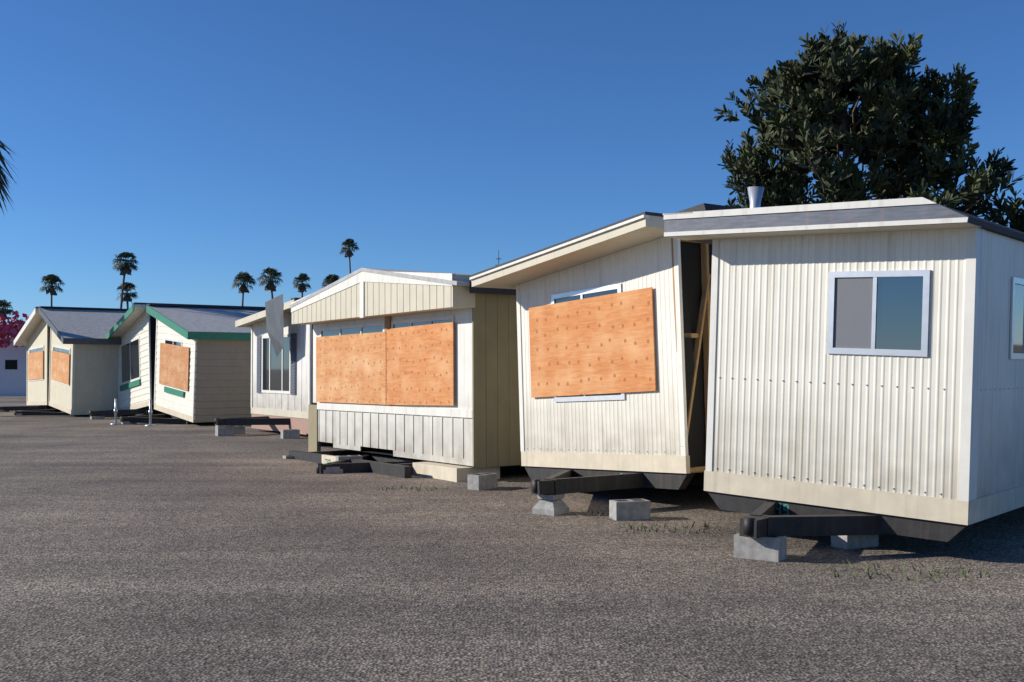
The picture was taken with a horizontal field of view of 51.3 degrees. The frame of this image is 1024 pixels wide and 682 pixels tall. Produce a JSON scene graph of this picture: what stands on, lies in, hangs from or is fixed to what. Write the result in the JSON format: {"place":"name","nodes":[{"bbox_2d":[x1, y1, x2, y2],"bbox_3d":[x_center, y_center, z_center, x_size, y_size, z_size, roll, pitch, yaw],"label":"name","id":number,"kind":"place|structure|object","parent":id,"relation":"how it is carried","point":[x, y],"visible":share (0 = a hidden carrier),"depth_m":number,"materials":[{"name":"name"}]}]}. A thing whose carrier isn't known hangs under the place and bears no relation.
{"place":"outdoors","nodes":[
{"label":"outdoors","id":0,"kind":"place"},
{"bbox_2d":[0,337,26,395],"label":"white building","id":1,"kind":"structure","parent":0,"point":[13,366],"depth_m":61.97,"materials":[{"name":"white paint"}]},
{"bbox_2d":[0,311,28,348],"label":"bougainvillea","id":2,"kind":"object","parent":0,"point":[11,329],"visible":0.59,"depth_m":59.74,"materials":[{"name":"pink plant"}]},
{"bbox_2d":[0,396,1023,681],"bbox_3d":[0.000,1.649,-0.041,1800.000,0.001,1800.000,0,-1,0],"label":"gravel lot","id":3,"kind":"structure","parent":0,"point":[168,552],"depth_m":8.20,"materials":[{"name":"grey gravel"}]},
{"bbox_2d":[0,299,13,319],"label":"fan palm","id":4,"kind":"object","parent":3,"relation":"on","point":[4,304],"visible":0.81,"depth_m":185.38,"materials":[{"name":"green plant"}]},
{"bbox_2d":[0,141,15,213],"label":"fan palm","id":5,"kind":"object","parent":3,"relation":"on","point":[4,176],"visible":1,"depth_m":37.11,"materials":[{"name":"green plant"}]},
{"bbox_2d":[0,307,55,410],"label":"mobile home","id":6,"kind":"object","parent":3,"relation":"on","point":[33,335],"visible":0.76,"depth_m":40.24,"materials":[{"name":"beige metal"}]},
{"bbox_2d":[39,274,65,305],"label":"fan palm","id":7,"kind":"object","parent":3,"relation":"on","point":[51,279],"visible":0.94,"depth_m":220.17,"materials":[{"name":"green plant"}]},
{"bbox_2d":[14,306,127,415],"bbox_3d":[-12.118,0.791,39.650,11.550,3.820,4.020,1,2,-35],"label":"mobile home","id":8,"kind":"object","parent":3,"relation":"on","point":[84,365],"visible":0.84,"depth_m":36.46,"materials":[{"name":"beige metal"}]},
{"bbox_2d":[90,416,104,418],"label":"concrete block","id":9,"kind":"structure","parent":3,"relation":"on","point":[97,417],"depth_m":34.09,"materials":[{"name":"concrete"}]},
{"bbox_2d":[110,399,120,424],"bbox_3d":[-11.501,2.049,30.959,0.304,0.750,0.320,0,-1,0],"label":"jack stand","id":10,"kind":"object","parent":3,"relation":"on","point":[115,416],"visible":1,"depth_m":30.93,"materials":[{"name":"silver metal"}]},
{"bbox_2d":[112,252,138,308],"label":"fan palm","id":11,"kind":"object","parent":3,"relation":"on","point":[125,266],"visible":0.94,"depth_m":184.04,"materials":[{"name":"green plant"}]},
{"bbox_2d":[117,282,138,308],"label":"fan palm","id":12,"kind":"object","parent":3,"relation":"on","point":[128,294],"visible":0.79,"depth_m":192.01,"materials":[{"name":"green plant"}]},
{"bbox_2d":[145,399,155,425],"bbox_3d":[-10.223,2.029,30.159,0.304,0.750,0.320,0,-1,0],"label":"jack stand","id":13,"kind":"object","parent":3,"relation":"on","point":[150,413],"visible":1,"depth_m":30.13,"materials":[{"name":"silver metal"}]},
{"bbox_2d":[89,302,264,416],"bbox_3d":[-9.039,0.832,37.783,11.550,3.468,4.120,1,-8,-35],"label":"mobile home","id":14,"kind":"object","parent":3,"relation":"on","point":[133,328],"depth_m":34.60,"materials":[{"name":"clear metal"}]},
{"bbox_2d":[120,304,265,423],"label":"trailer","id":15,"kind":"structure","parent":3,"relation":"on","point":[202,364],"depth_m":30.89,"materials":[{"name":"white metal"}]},
{"bbox_2d":[215,425,233,435],"bbox_3d":[-6.976,2.166,25.898,0.400,0.263,0.200,1,-2,-34],"label":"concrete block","id":16,"kind":"object","parent":3,"relation":"on","point":[224,430],"visible":0.98,"depth_m":25.81,"materials":[{"name":"concrete"}]},
{"bbox_2d":[234,426,244,433],"bbox_3d":[-6.824,2.210,26.453,0.400,0.203,0.200,0,-1,-11],"label":"support block","id":17,"kind":"object","parent":3,"relation":"on","point":[239,429],"depth_m":26.37,"materials":[{"name":"concrete"}]},
{"bbox_2d":[231,272,255,305],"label":"fan palm","id":18,"kind":"object","parent":3,"relation":"on","point":[243,278],"visible":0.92,"depth_m":226.59,"materials":[{"name":"green plant"}]},
{"bbox_2d":[215,298,312,434],"bbox_3d":[-2.697,0.693,28.672,10.650,3.207,3.770,1,-2,-35],"label":"trailer","id":19,"kind":"object","parent":3,"relation":"on","point":[282,391],"visible":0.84,"depth_m":26.14,"materials":[{"name":"white metal"}]},
{"bbox_2d":[265,294,283,356],"bbox_3d":[-5.682,-0.358,25.708,0.130,1.500,1.100,1,-2,-35],"label":"torn panel","id":20,"kind":"object","parent":19,"relation":"attached to","point":[274,318],"visible":1,"depth_m":25.65,"materials":[{"name":"grey metal"}]},
{"bbox_2d":[255,266,282,298],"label":"fan palm","id":21,"kind":"object","parent":3,"relation":"on","point":[274,274],"visible":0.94,"depth_m":189.80,"materials":[{"name":"green plant"}]},
{"bbox_2d":[283,455,293,458],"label":"block","id":22,"kind":"object","parent":3,"relation":"on","point":[288,457],"depth_m":19.32,"materials":[{"name":"concrete"}]},
{"bbox_2d":[281,429,299,438],"bbox_3d":[-5.188,2.173,24.953,0.400,0.203,0.200,1,-2,-29],"label":"support block","id":23,"kind":"object","parent":3,"relation":"on","point":[290,433],"depth_m":24.87,"materials":[{"name":"concrete"}]},
{"bbox_2d":[292,272,310,297],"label":"fan palm","id":24,"kind":"object","parent":3,"relation":"on","point":[302,286],"visible":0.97,"depth_m":220.65,"materials":[{"name":"green plant"}]},
{"bbox_2d":[320,274,339,287],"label":"fan palm","id":25,"kind":"object","parent":3,"relation":"on","point":[330,279],"visible":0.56,"depth_m":243.97,"materials":[{"name":"green plant"}]},
{"bbox_2d":[323,467,342,473],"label":"concrete block","id":26,"kind":"structure","parent":3,"relation":"on","point":[331,470],"depth_m":16.64,"materials":[{"name":"concrete"}]},
{"bbox_2d":[339,238,358,273],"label":"fan palm","id":27,"kind":"object","parent":3,"relation":"on","point":[348,243],"visible":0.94,"depth_m":249.99,"materials":[{"name":"green plant"}]},
{"bbox_2d":[336,455,361,462],"bbox_3d":[-2.684,1.988,17.556,0.400,0.203,0.200,1,-2,-23],"label":"support block","id":28,"kind":"object","parent":3,"relation":"on","point":[344,457],"depth_m":17.47,"materials":[{"name":"concrete"}]},
{"bbox_2d":[289,268,523,481],"bbox_3d":[1.812,0.613,20.535,12.400,3.510,6.051,1,-2,-34],"label":"mobile home","id":29,"kind":"object","parent":3,"relation":"on","point":[415,372],"visible":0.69,"depth_m":16.70,"materials":[{"name":"beige metal"}]},
{"bbox_2d":[378,484,448,490],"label":"weeds","id":30,"kind":"object","parent":3,"relation":"on","point":[412,488],"visible":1,"depth_m":14.43,"materials":[{"name":"green plant"}]},
{"bbox_2d":[467,472,496,489],"bbox_3d":[-0.402,1.913,14.557,0.200,0.203,0.400,-1,-2,38],"label":"support block","id":31,"kind":"object","parent":3,"relation":"on","point":[482,481],"depth_m":14.45,"materials":[{"name":"concrete"}]},
{"bbox_2d":[532,494,568,515],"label":"pier","id":32,"kind":"structure","parent":3,"relation":"on","point":[551,504],"depth_m":12.00,"materials":[{"name":"concrete"}]},
{"bbox_2d":[469,203,742,494],"bbox_3d":[4.023,0.220,15.723,10.500,3.348,3.557,1,-4,-35],"label":"mobile home","id":33,"kind":"object","parent":32,"relation":"on","point":[613,328],"visible":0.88,"depth_m":12.97,"materials":[{"name":"white metal"}]},
{"bbox_2d":[574,508,659,517],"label":"weeds","id":34,"kind":"object","parent":3,"relation":"on","point":[598,513],"visible":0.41,"depth_m":11.89,"materials":[{"name":"green plant"}]},
{"bbox_2d":[609,499,649,520],"bbox_3d":[1.287,1.840,11.658,0.400,0.203,0.200,0,-1,-17],"label":"support block","id":35,"kind":"object","parent":3,"relation":"on","point":[629,509],"depth_m":11.57,"materials":[{"name":"concrete"}]},
{"bbox_2d":[617,521,721,533],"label":"weeds","id":36,"kind":"object","parent":3,"relation":"on","point":[675,529],"visible":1,"depth_m":10.87,"materials":[{"name":"green plant"}]},
{"bbox_2d":[734,533,786,561],"bbox_3d":[2.151,1.781,9.248,0.400,0.201,0.200,-1,-2,34],"label":"block","id":37,"kind":"object","parent":3,"relation":"on","point":[769,548],"depth_m":9.15,"materials":[{"name":"concrete"}]},
{"bbox_2d":[663,186,1023,541],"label":"mobile home","id":38,"kind":"object","parent":3,"relation":"on","point":[866,369],"visible":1,"depth_m":9.59,"materials":[{"name":"metal"}]},
{"bbox_2d":[831,535,878,549],"bbox_3d":[3.168,1.795,9.858,0.400,0.203,0.200,1,-2,-29],"label":"support block","id":39,"kind":"object","parent":3,"relation":"on","point":[847,542],"depth_m":9.76,"materials":[{"name":"concrete"}]},
{"bbox_2d":[714,19,1023,231],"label":"broadleaf tree","id":40,"kind":"object","parent":3,"relation":"on","point":[817,127],"visible":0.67,"depth_m":37.79,"materials":[{"name":"green plant"}]},
{"bbox_2d":[822,560,999,581],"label":"weeds","id":41,"kind":"object","parent":3,"relation":"on","point":[905,575],"visible":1,"depth_m":8.48,"materials":[{"name":"green plant"}]},
{"bbox_2d":[975,187,1023,231],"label":"broadleaf tree","id":42,"kind":"object","parent":3,"relation":"on","point":[1012,212],"visible":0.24,"depth_m":36.21,"materials":[{"name":"green plant"}]},
{"bbox_2d":[0,0,1023,324],"label":"sky","id":43,"kind":"structure","parent":0,"point":[208,142],"materials":[{"name":"blue"}]}
]}

